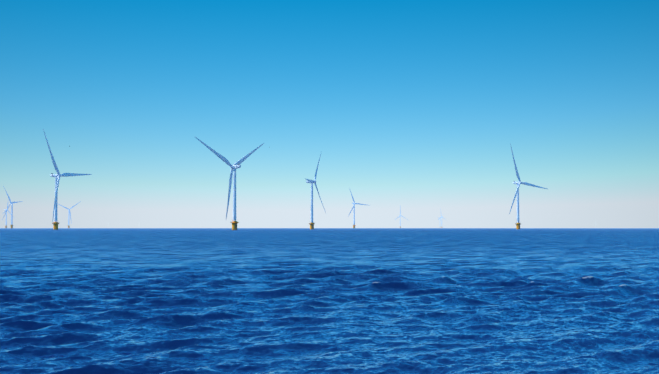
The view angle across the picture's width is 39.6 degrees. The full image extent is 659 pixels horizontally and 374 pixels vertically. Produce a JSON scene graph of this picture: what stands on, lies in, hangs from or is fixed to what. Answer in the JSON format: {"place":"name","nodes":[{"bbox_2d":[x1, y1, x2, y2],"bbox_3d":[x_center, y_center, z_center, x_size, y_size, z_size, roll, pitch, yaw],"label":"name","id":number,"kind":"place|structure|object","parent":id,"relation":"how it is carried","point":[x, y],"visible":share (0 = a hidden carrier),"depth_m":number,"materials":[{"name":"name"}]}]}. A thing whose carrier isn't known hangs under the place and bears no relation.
{"place":"outdoors","nodes":[
{"label":"outdoors","id":0,"kind":"place"},
{"bbox_2d":[0,228,658,373],"bbox_3d":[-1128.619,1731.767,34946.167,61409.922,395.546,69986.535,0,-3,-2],"label":"sea","id":1,"kind":"structure","parent":0,"point":[329,301],"depth_m":50.91,"materials":[{"name":"liquid"}]},
{"bbox_2d":[4,198,10,227],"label":"turbine","id":2,"kind":"object","parent":1,"relation":"in","point":[6,215],"visible":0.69,"depth_m":4488.00,"materials":[{"name":"white paint"}]},
{"bbox_2d":[2,186,22,227],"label":"turbine","id":3,"kind":"object","parent":1,"relation":"in","point":[11,225],"visible":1,"depth_m":3197.98,"materials":[{"name":"white paint"}]},
{"bbox_2d":[43,129,91,229],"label":"turbine","id":4,"kind":"object","parent":1,"relation":"in","point":[57,176],"visible":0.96,"depth_m":1523.44,"materials":[{"name":"white paint"}]},
{"bbox_2d":[59,201,80,227],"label":"turbine","id":5,"kind":"object","parent":1,"relation":"in","point":[69,212],"visible":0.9,"depth_m":4418.70,"materials":[{"name":"white paint"}]},
{"bbox_2d":[194,136,264,229],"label":"turbine","id":6,"kind":"object","parent":1,"relation":"in","point":[234,167],"visible":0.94,"depth_m":1303.34,"materials":[{"name":"white paint"}]},
{"bbox_2d":[306,151,325,228],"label":"turbine","id":7,"kind":"object","parent":1,"relation":"in","point":[311,182],"visible":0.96,"depth_m":1736.98,"materials":[{"name":"white paint"}]},
{"bbox_2d":[349,188,365,227],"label":"turbine","id":8,"kind":"object","parent":1,"relation":"in","point":[354,203],"visible":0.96,"depth_m":3321.02,"materials":[{"name":"white paint"}]},
{"bbox_2d":[509,144,546,228],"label":"turbine","id":9,"kind":"object","parent":1,"relation":"in","point":[517,194],"visible":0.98,"depth_m":1771.87,"materials":[{"name":"white paint"}]},
{"bbox_2d":[0,0,658,227],"label":"sky","id":10,"kind":"structure","parent":0,"point":[419,106],"materials":[{"name":"blue"}]}
]}

